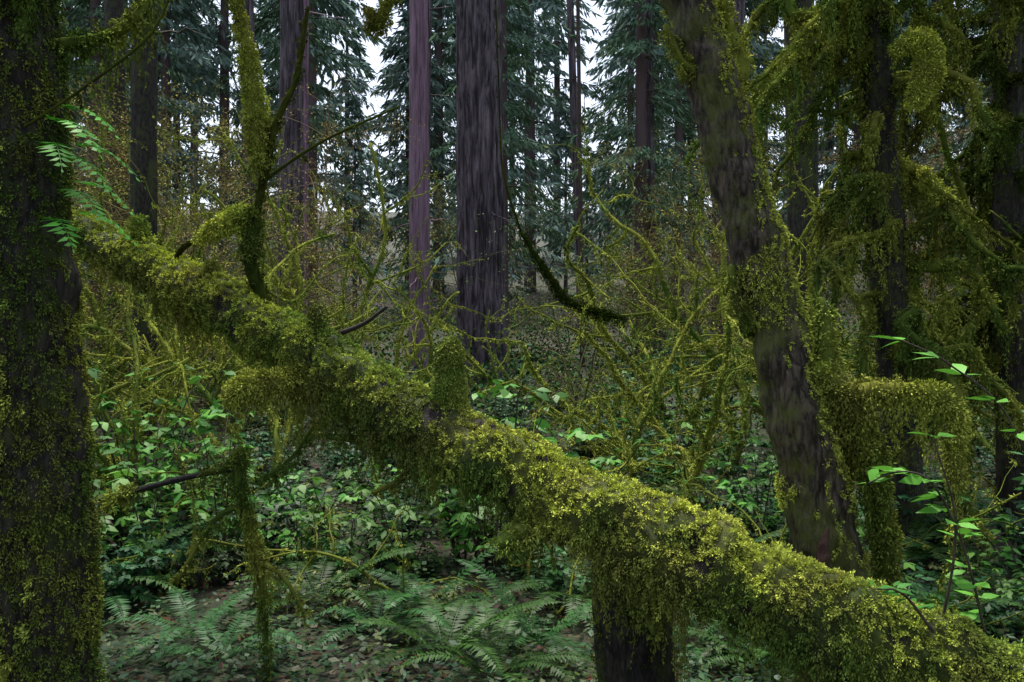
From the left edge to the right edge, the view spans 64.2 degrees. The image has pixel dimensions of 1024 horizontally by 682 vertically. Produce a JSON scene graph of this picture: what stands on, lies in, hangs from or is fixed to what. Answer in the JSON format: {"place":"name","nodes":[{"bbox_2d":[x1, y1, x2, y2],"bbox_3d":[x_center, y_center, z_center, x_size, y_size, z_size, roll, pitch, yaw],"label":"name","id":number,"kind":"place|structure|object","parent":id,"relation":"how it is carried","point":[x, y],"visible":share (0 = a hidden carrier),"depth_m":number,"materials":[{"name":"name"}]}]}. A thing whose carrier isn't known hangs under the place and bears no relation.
{"place":"outdoors","nodes":[
{"label":"outdoors","id":0,"kind":"place"},
{"bbox_2d":[61,0,983,212],"label":"sky","id":1,"kind":"structure","parent":0,"point":[373,52],"materials":[{"name":"white"}]},
{"bbox_2d":[80,209,1023,681],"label":"ground","id":2,"kind":"structure","parent":0,"point":[434,541],"depth_m":5.63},
{"bbox_2d":[0,0,179,681],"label":"mossy maple tree","id":3,"kind":"object","parent":2,"relation":"on","point":[52,582],"visible":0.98,"depth_m":3.08,"materials":[{"name":"green plant"}]},
{"bbox_2d":[36,104,142,252],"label":"licorice fern","id":4,"kind":"object","parent":3,"relation":"attached to","point":[50,147],"visible":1,"depth_m":3.04,"materials":[{"name":"green plant"}]},
{"bbox_2d":[69,0,129,355],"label":"douglas fir tree","id":5,"kind":"object","parent":2,"relation":"on","point":[114,9],"visible":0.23,"depth_m":23.78,"materials":[{"name":"brown plant"}]},
{"bbox_2d":[98,539,129,555],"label":"sword fern","id":6,"kind":"object","parent":2,"relation":"on","point":[117,543],"visible":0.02,"depth_m":6.29,"materials":[{"name":"green plant"}]},
{"bbox_2d":[72,182,191,430],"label":"vine maple tree","id":7,"kind":"object","parent":2,"relation":"on","point":[94,308],"visible":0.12,"depth_m":12.25,"materials":[{"name":"green plant"}]},
{"bbox_2d":[102,572,175,623],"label":"sword fern","id":8,"kind":"object","parent":2,"relation":"on","point":[121,599],"visible":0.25,"depth_m":5.13,"materials":[{"name":"green plant"}]},
{"bbox_2d":[88,0,200,456],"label":"douglas fir tree","id":9,"kind":"object","parent":2,"relation":"on","point":[144,111],"visible":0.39,"depth_m":10.87,"materials":[{"name":"brown plant"}]},
{"bbox_2d":[71,61,231,523],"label":"vine maple tree","id":10,"kind":"object","parent":2,"relation":"on","point":[137,381],"visible":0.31,"depth_m":7.04,"materials":[{"name":"green plant"}]},
{"bbox_2d":[73,59,249,363],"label":"vine maple tree","id":11,"kind":"object","parent":2,"relation":"on","point":[161,237],"visible":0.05,"depth_m":12.58,"materials":[{"name":"green plant"}]},
{"bbox_2d":[100,516,229,595],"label":"sword fern","id":12,"kind":"object","parent":2,"relation":"on","point":[170,535],"visible":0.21,"depth_m":5.28,"materials":[{"name":"green plant"}]},
{"bbox_2d":[91,404,244,555],"bbox_3d":[-2.815,1.120,6.375,1.176,1.225,1.488,0,0,-5],"label":"salmonberry shrub","id":13,"kind":"object","parent":2,"relation":"on","point":[169,465],"visible":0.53,"depth_m":6.49,"materials":[{"name":"green plant"}]},
{"bbox_2d":[72,199,265,506],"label":"vine maple tree","id":14,"kind":"object","parent":2,"relation":"on","point":[179,367],"visible":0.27,"depth_m":7.37,"materials":[{"name":"green plant"}]},
{"bbox_2d":[87,363,266,533],"bbox_3d":[-3.155,0.895,6.897,1.885,1.552,1.489,0,0,-45],"label":"salmonberry shrub","id":15,"kind":"object","parent":2,"relation":"on","point":[201,429],"visible":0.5,"depth_m":7.06,"materials":[{"name":"green plant"}]},
{"bbox_2d":[98,464,264,518],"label":"sword fern","id":16,"kind":"object","parent":2,"relation":"on","point":[186,490],"visible":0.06,"depth_m":7.96,"materials":[{"name":"green plant"}]},
{"bbox_2d":[106,416,274,569],"bbox_3d":[-2.255,1.198,6.258,1.058,1.102,1.339,0,0,25],"label":"salmonberry shrub","id":17,"kind":"object","parent":2,"relation":"on","point":[178,495],"visible":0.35,"depth_m":6.03,"materials":[{"name":"green plant"}]},
{"bbox_2d":[104,588,278,671],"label":"sword fern","id":18,"kind":"object","parent":2,"relation":"on","point":[218,615],"visible":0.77,"depth_m":4.56,"materials":[{"name":"green plant"}]},
{"bbox_2d":[94,418,323,681],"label":"mossy dead branch","id":19,"kind":"object","parent":2,"relation":"on","point":[234,467],"visible":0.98,"depth_m":3.98,"materials":[{"name":"green plant"}]},
{"bbox_2d":[79,117,361,503],"bbox_3d":[-4.108,-0.468,9.445,4.781,4.856,3.026,0,0,-3],"label":"vine maple tree","id":20,"kind":"object","parent":2,"relation":"on","point":[152,361],"visible":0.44,"depth_m":8.85,"materials":[{"name":"green plant"}]},
{"bbox_2d":[194,0,257,262],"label":"douglas fir tree","id":21,"kind":"object","parent":2,"relation":"on","point":[249,6],"visible":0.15,"depth_m":26.82,"materials":[{"name":"brown plant"}]},
{"bbox_2d":[148,609,307,681],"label":"sword fern","id":22,"kind":"object","parent":2,"relation":"on","point":[188,650],"visible":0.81,"depth_m":4.18,"materials":[{"name":"green plant"}]},
{"bbox_2d":[89,269,387,536],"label":"vine maple tree","id":23,"kind":"object","parent":2,"relation":"on","point":[156,410],"visible":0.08,"depth_m":9.36,"materials":[{"name":"green plant"}]},
{"bbox_2d":[76,103,467,447],"bbox_3d":[-2.837,-0.762,12.188,3.897,5.188,5.637,0,0,17],"label":"vine maple tree","id":24,"kind":"object","parent":2,"relation":"on","point":[285,292],"visible":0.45,"depth_m":12.05,"materials":[{"name":"green plant"}]},
{"bbox_2d":[234,492,359,546],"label":"sword fern","id":25,"kind":"object","parent":2,"relation":"on","point":[265,495],"visible":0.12,"depth_m":7.04,"materials":[{"name":"green plant"}]},
{"bbox_2d":[264,0,344,311],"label":"douglas fir tree","id":26,"kind":"object","parent":2,"relation":"on","point":[291,14],"visible":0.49,"depth_m":19.76,"materials":[{"name":"brown plant"}]},
{"bbox_2d":[258,464,369,579],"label":"salmonberry shrub","id":27,"kind":"object","parent":2,"relation":"on","point":[284,535],"visible":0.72,"depth_m":5.83,"materials":[{"name":"green plant"}]},
{"bbox_2d":[228,546,416,643],"bbox_3d":[-1.151,1.470,5.094,1.151,0.524,1.061,0,0,-12],"label":"sword fern","id":28,"kind":"object","parent":2,"relation":"on","point":[328,567],"visible":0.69,"depth_m":5.05,"materials":[{"name":"green plant"}]},
{"bbox_2d":[303,0,341,315],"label":"douglas fir tree","id":29,"kind":"object","parent":2,"relation":"on","point":[306,100],"visible":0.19,"depth_m":22.40,"materials":[{"name":"brown wood"}]},
{"bbox_2d":[330,450,411,495],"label":"sword fern","id":30,"kind":"object","parent":2,"relation":"on","point":[348,491],"visible":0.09,"depth_m":8.83,"materials":[{"name":"green plant"}]},
{"bbox_2d":[311,584,471,653],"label":"sword fern","id":31,"kind":"object","parent":2,"relation":"on","point":[358,616],"visible":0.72,"depth_m":4.58,"materials":[{"name":"green plant"}]},
{"bbox_2d":[302,216,502,462],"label":"vine maple tree","id":32,"kind":"object","parent":2,"relation":"on","point":[424,375],"visible":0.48,"depth_m":10.31,"materials":[{"name":"green plant"}]},
{"bbox_2d":[368,0,456,375],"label":"red cedar tree","id":33,"kind":"object","parent":2,"relation":"on","point":[419,209],"visible":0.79,"depth_m":19.80,"materials":[{"name":"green plant"}]},
{"bbox_2d":[378,0,454,301],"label":"douglas fir tree","id":34,"kind":"object","parent":2,"relation":"on","point":[429,36],"visible":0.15,"depth_m":29.91,"materials":[{"name":"brown plant"}]},
{"bbox_2d":[351,546,514,635],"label":"sword fern","id":35,"kind":"object","parent":2,"relation":"on","point":[398,594],"visible":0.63,"depth_m":5.05,"materials":[{"name":"green plant"}]},
{"bbox_2d":[347,598,565,681],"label":"sword fern","id":36,"kind":"object","parent":2,"relation":"on","point":[433,628],"visible":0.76,"depth_m":4.21,"materials":[{"name":"green plant"}]},
{"bbox_2d":[391,387,567,561],"bbox_3d":[-0.316,1.049,6.388,1.588,1.306,1.254,0,0,0],"label":"salmonberry shrub","id":37,"kind":"object","parent":2,"relation":"on","point":[464,529],"visible":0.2,"depth_m":6.14,"materials":[{"name":"green plant"}]},
{"bbox_2d":[369,599,594,681],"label":"sword fern","id":38,"kind":"object","parent":2,"relation":"on","point":[529,659],"visible":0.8,"depth_m":3.97,"materials":[{"name":"green plant"}]},
{"bbox_2d":[456,0,523,386],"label":"douglas fir tree","id":39,"kind":"object","parent":2,"relation":"on","point":[480,186],"visible":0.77,"depth_m":17.57,"materials":[{"name":"brown plant"}]},
{"bbox_2d":[452,558,592,669],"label":"sword fern","id":40,"kind":"object","parent":2,"relation":"on","point":[535,619],"visible":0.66,"depth_m":4.54,"materials":[{"name":"green plant"}]},
{"bbox_2d":[60,0,989,357],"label":"conifer forest","id":41,"kind":"object","parent":2,"relation":"on","point":[268,18],"visible":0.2,"depth_m":25.40,"materials":[{"name":"green plant"}]},
{"bbox_2d":[61,0,989,326],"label":"distant conifer forest","id":42,"kind":"object","parent":2,"relation":"on","point":[191,50],"visible":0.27,"depth_m":50.84,"materials":[{"name":"green plant"}]},
{"bbox_2d":[421,372,629,571],"bbox_3d":[-0.084,0.965,5.917,1.411,1.470,1.786,0,0,30],"label":"salmonberry shrub","id":43,"kind":"object","parent":2,"relation":"on","point":[542,424],"visible":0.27,"depth_m":6.02,"materials":[{"name":"green plant"}]},
{"bbox_2d":[67,55,989,429],"bbox_3d":[-0.065,-2.535,21.527,44.959,9.240,21.913,0,0,0],"label":"alder and hazel thicket","id":44,"kind":"object","parent":2,"relation":"on","point":[239,191],"visible":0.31,"depth_m":16.74,"materials":[{"name":"green plant"}]},
{"bbox_2d":[83,272,992,439],"bbox_3d":[-0.251,-1.373,34.821,90.926,8.308,47.138,0,0,0],"label":"hillside brush","id":45,"kind":"object","parent":2,"relation":"on","point":[513,367],"visible":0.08,"depth_m":19.49,"materials":[{"name":"green plant"}]},
{"bbox_2d":[71,203,1023,681],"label":"fallen mossy log","id":46,"kind":"object","parent":2,"relation":"on","point":[651,553],"visible":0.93,"depth_m":3.37,"materials":[{"name":"green plant"}]},
{"bbox_2d":[224,0,399,303],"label":"mossy sapling","id":47,"kind":"object","parent":46,"relation":"on","point":[261,133],"visible":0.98,"depth_m":4.28,"materials":[{"name":"green plant"}]},
{"bbox_2d":[360,0,403,41],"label":"hanging moss clump","id":48,"kind":"object","parent":47,"relation":"attached to","point":[377,22],"visible":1,"depth_m":4.28,"materials":[{"name":"green plant"}]},
{"bbox_2d":[867,578,936,632],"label":"salmonberry sprig","id":49,"kind":"object","parent":46,"relation":"on","point":[890,590],"visible":1,"depth_m":2.72,"materials":[{"name":"green plant"}]},
{"bbox_2d":[858,466,998,634],"bbox_3d":[1.477,0.909,2.812,0.585,0.986,0.202,0,0,-19],"label":"salmonberry sprig","id":50,"kind":"object","parent":46,"relation":"on","point":[914,478],"visible":0.88,"depth_m":2.82,"materials":[{"name":"green plant"}]},
{"bbox_2d":[506,537,592,606],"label":"sword fern","id":51,"kind":"object","parent":2,"relation":"on","point":[542,580],"visible":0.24,"depth_m":5.26,"materials":[{"name":"green plant"}]},
{"bbox_2d":[85,350,1023,656],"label":"salmonberry undergrowth","id":52,"kind":"object","parent":2,"relation":"on","point":[147,564],"visible":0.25,"depth_m":6.16,"materials":[{"name":"green plant"}]},
{"bbox_2d":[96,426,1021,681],"bbox_3d":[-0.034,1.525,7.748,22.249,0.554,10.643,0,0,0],"label":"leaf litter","id":53,"kind":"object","parent":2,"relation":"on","point":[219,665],"visible":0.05,"depth_m":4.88,"materials":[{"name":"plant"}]},
{"bbox_2d":[95,403,1023,681],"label":"herb groundcover","id":54,"kind":"object","parent":2,"relation":"on","point":[281,649],"visible":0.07,"depth_m":4.26,"materials":[{"name":"green plant"}]},
{"bbox_2d":[101,383,1023,651],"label":"mossy twig tangle","id":55,"kind":"object","parent":2,"relation":"on","point":[313,552],"visible":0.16,"depth_m":5.35,"materials":[{"name":"green plant"}]},
{"bbox_2d":[546,0,587,364],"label":"douglas fir tree","id":56,"kind":"object","parent":2,"relation":"on","point":[580,195],"visible":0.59,"depth_m":21.96,"materials":[{"name":"brown plant"}]},
{"bbox_2d":[383,298,758,491],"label":"vine maple tree","id":57,"kind":"object","parent":2,"relation":"on","point":[554,414],"visible":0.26,"depth_m":9.69,"materials":[{"name":"green plant"}]},
{"bbox_2d":[475,540,677,638],"bbox_3d":[0.283,1.502,5.186,1.278,0.582,1.179,0,0,44],"label":"sword fern","id":58,"kind":"object","parent":2,"relation":"on","point":[554,594],"visible":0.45,"depth_m":4.96,"materials":[{"name":"green plant"}]},
{"bbox_2d":[356,153,798,488],"bbox_3d":[1.230,-0.321,9.018,2.281,4.485,5.658,0,0,40],"label":"vine maple tree","id":59,"kind":"object","parent":2,"relation":"on","point":[570,409],"visible":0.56,"depth_m":8.69,"materials":[{"name":"green plant"}]},
{"bbox_2d":[549,0,606,341],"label":"douglas fir tree","id":60,"kind":"object","parent":2,"relation":"on","point":[572,61],"visible":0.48,"depth_m":29.88,"materials":[{"name":"brown plant"}]},
{"bbox_2d":[533,429,659,546],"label":"salmonberry shrub","id":61,"kind":"object","parent":2,"relation":"on","point":[601,460],"visible":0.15,"depth_m":6.86,"materials":[{"name":"green plant"}]},
{"bbox_2d":[598,0,656,355],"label":"douglas fir tree","id":62,"kind":"object","parent":2,"relation":"on","point":[650,107],"visible":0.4,"depth_m":24.90,"materials":[{"name":"brown plant"}]},
{"bbox_2d":[584,558,682,681],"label":"support stump","id":63,"kind":"object","parent":2,"relation":"on","point":[613,659],"visible":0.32,"depth_m":3.45,"materials":[{"name":"brown wood"}]},
{"bbox_2d":[610,53,660,321],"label":"douglas fir tree","id":64,"kind":"object","parent":2,"relation":"on","point":[634,208],"visible":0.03,"depth_m":35.94,"materials":[{"name":"brown plant"}]},
{"bbox_2d":[467,189,859,436],"bbox_3d":[1.529,0.503,12.632,4.755,4.632,8.812,0,0,-21],"label":"vine maple tree","id":65,"kind":"object","parent":2,"relation":"on","point":[603,333],"visible":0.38,"depth_m":11.74,"materials":[{"name":"green plant"}]},
{"bbox_2d":[580,209,755,504],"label":"vine maple tree","id":66,"kind":"object","parent":2,"relation":"on","point":[633,465],"visible":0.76,"depth_m":7.08,"materials":[{"name":"green plant"}]},
{"bbox_2d":[643,430,715,468],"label":"sword fern","id":67,"kind":"object","parent":2,"relation":"on","point":[644,434],"visible":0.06,"depth_m":10.01,"materials":[{"name":"green plant"}]},
{"bbox_2d":[672,610,733,678],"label":"sword fern","id":68,"kind":"object","parent":2,"relation":"on","point":[691,661],"visible":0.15,"depth_m":4.37,"materials":[{"name":"green plant"}]},
{"bbox_2d":[637,472,784,539],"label":"sword fern","id":69,"kind":"object","parent":2,"relation":"on","point":[705,507],"visible":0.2,"depth_m":6.78,"materials":[{"name":"green plant"}]},
{"bbox_2d":[673,435,788,546],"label":"salmonberry shrub","id":70,"kind":"object","parent":2,"relation":"on","point":[750,504],"visible":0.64,"depth_m":6.18,"materials":[{"name":"green plant"}]},
{"bbox_2d":[673,614,792,681],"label":"sword fern","id":71,"kind":"object","parent":2,"relation":"on","point":[718,649],"visible":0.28,"depth_m":4.16,"materials":[{"name":"green plant"}]},
{"bbox_2d":[541,94,952,436],"bbox_3d":[3.457,-0.713,11.623,5.608,5.130,3.956,0,0,21],"label":"vine maple tree","id":72,"kind":"object","parent":2,"relation":"on","point":[673,308],"visible":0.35,"depth_m":10.95,"materials":[{"name":"green plant"}]},
{"bbox_2d":[717,0,784,348],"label":"douglas fir tree","id":73,"kind":"object","parent":2,"relation":"on","point":[740,6],"visible":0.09,"depth_m":23.86,"materials":[{"name":"brown plant"}]},
{"bbox_2d":[753,528,788,541],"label":"sword fern","id":74,"kind":"object","parent":2,"relation":"on","point":[773,533],"visible":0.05,"depth_m":5.38,"materials":[{"name":"green plant"}]},
{"bbox_2d":[770,0,822,327],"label":"douglas fir tree","id":75,"kind":"object","parent":2,"relation":"on","point":[797,206],"visible":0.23,"depth_m":13.78,"materials":[{"name":"brown plant"}]},
{"bbox_2d":[610,73,993,437],"bbox_3d":[5.748,-1.319,12.558,7.898,6.235,3.381,0,0,-26],"label":"vine maple tree","id":76,"kind":"object","parent":2,"relation":"on","point":[684,277],"visible":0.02,"depth_m":11.88,"materials":[{"name":"green plant"}]},
{"bbox_2d":[655,0,975,681],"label":"leaning maple tree","id":77,"kind":"object","parent":2,"relation":"on","point":[819,414],"visible":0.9,"depth_m":3.38,"materials":[{"name":"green plant"}]},
{"bbox_2d":[752,510,906,569],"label":"sword fern","id":78,"kind":"object","parent":2,"relation":"on","point":[862,517],"visible":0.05,"depth_m":6.43,"materials":[{"name":"green plant"}]},
{"bbox_2d":[682,0,1023,577],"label":"moss draped maple tree","id":79,"kind":"object","parent":2,"relation":"on","point":[859,32],"visible":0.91,"depth_m":6.45,"materials":[{"name":"green plant"}]},
{"bbox_2d":[768,89,1016,458],"bbox_3d":[5.688,-0.603,8.839,6.107,5.073,7.083,0,0,24],"label":"vine maple tree","id":80,"kind":"object","parent":2,"relation":"on","point":[962,195],"visible":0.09,"depth_m":7.46,"materials":[{"name":"green plant"}]},
{"bbox_2d":[858,513,999,571],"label":"sword fern","id":81,"kind":"object","parent":2,"relation":"on","point":[910,549],"visible":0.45,"depth_m":6.20,"materials":[{"name":"green plant"}]},
{"bbox_2d":[846,210,1023,511],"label":"vine maple tree","id":82,"kind":"object","parent":2,"relation":"on","point":[946,336],"visible":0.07,"depth_m":7.29,"materials":[{"name":"green plant"}]},
{"bbox_2d":[847,0,1023,523],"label":"moss draped maple tree","id":83,"kind":"object","parent":2,"relation":"on","point":[1002,62],"visible":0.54,"depth_m":7.49,"materials":[{"name":"green plant"}]},
{"bbox_2d":[909,432,980,616],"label":"salmonberry sprig","id":84,"kind":"object","parent":2,"relation":"on","point":[962,584],"visible":0.78,"depth_m":2.79,"materials":[{"name":"green plant"}]},
{"bbox_2d":[866,496,1023,571],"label":"sword fern","id":85,"kind":"object","parent":2,"relation":"on","point":[970,542],"visible":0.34,"depth_m":6.00,"materials":[{"name":"green plant"}]},
{"bbox_2d":[868,572,1023,625],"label":"sword fern","id":86,"kind":"object","parent":2,"relation":"on","point":[952,597],"visible":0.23,"depth_m":4.27,"materials":[{"name":"green plant"}]},
{"bbox_2d":[868,335,1023,527],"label":"salmonberry sprig","id":87,"kind":"object","parent":2,"relation":"on","point":[958,368],"visible":1,"depth_m":2.82,"materials":[{"name":"green plant"}]},
{"bbox_2d":[905,589,1011,644],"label":"sword fern","id":88,"kind":"object","parent":2,"relation":"on","point":[931,594],"visible":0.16,"depth_m":4.02,"materials":[{"name":"green plant"}]},
{"bbox_2d":[904,565,1023,609],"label":"sword fern","id":89,"kind":"object","parent":2,"relation":"on","point":[931,574],"visible":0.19,"depth_m":5.18,"materials":[{"name":"green plant"}]},
{"bbox_2d":[939,482,995,500],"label":"sword fern","id":90,"kind":"object","parent":2,"relation":"on","point":[979,493],"visible":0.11,"depth_m":8.46,"materials":[{"name":"green plant"}]},
{"bbox_2d":[916,0,1023,413],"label":"douglas fir tree","id":91,"kind":"object","parent":2,"relation":"on","point":[1022,105],"visible":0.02,"depth_m":13.69,"materials":[{"name":"brown plant"}]},
{"bbox_2d":[926,487,1023,594],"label":"salmonberry shrub","id":92,"kind":"object","parent":2,"relation":"on","point":[1005,518],"visible":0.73,"depth_m":5.06,"materials":[{"name":"green plant"}]},
{"bbox_2d":[1007,410,1023,533],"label":"salmonberry sprig","id":93,"kind":"object","parent":2,"relation":"on","point":[1021,478],"visible":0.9,"depth_m":3.15,"materials":[{"name":"green plant"}]},
{"bbox_2d":[493,0,627,330],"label":"hanging mossy bough","id":94,"kind":"object","parent":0,"point":[559,293],"visible":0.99,"depth_m":8.98,"materials":[{"name":"green plant"}]}
]}

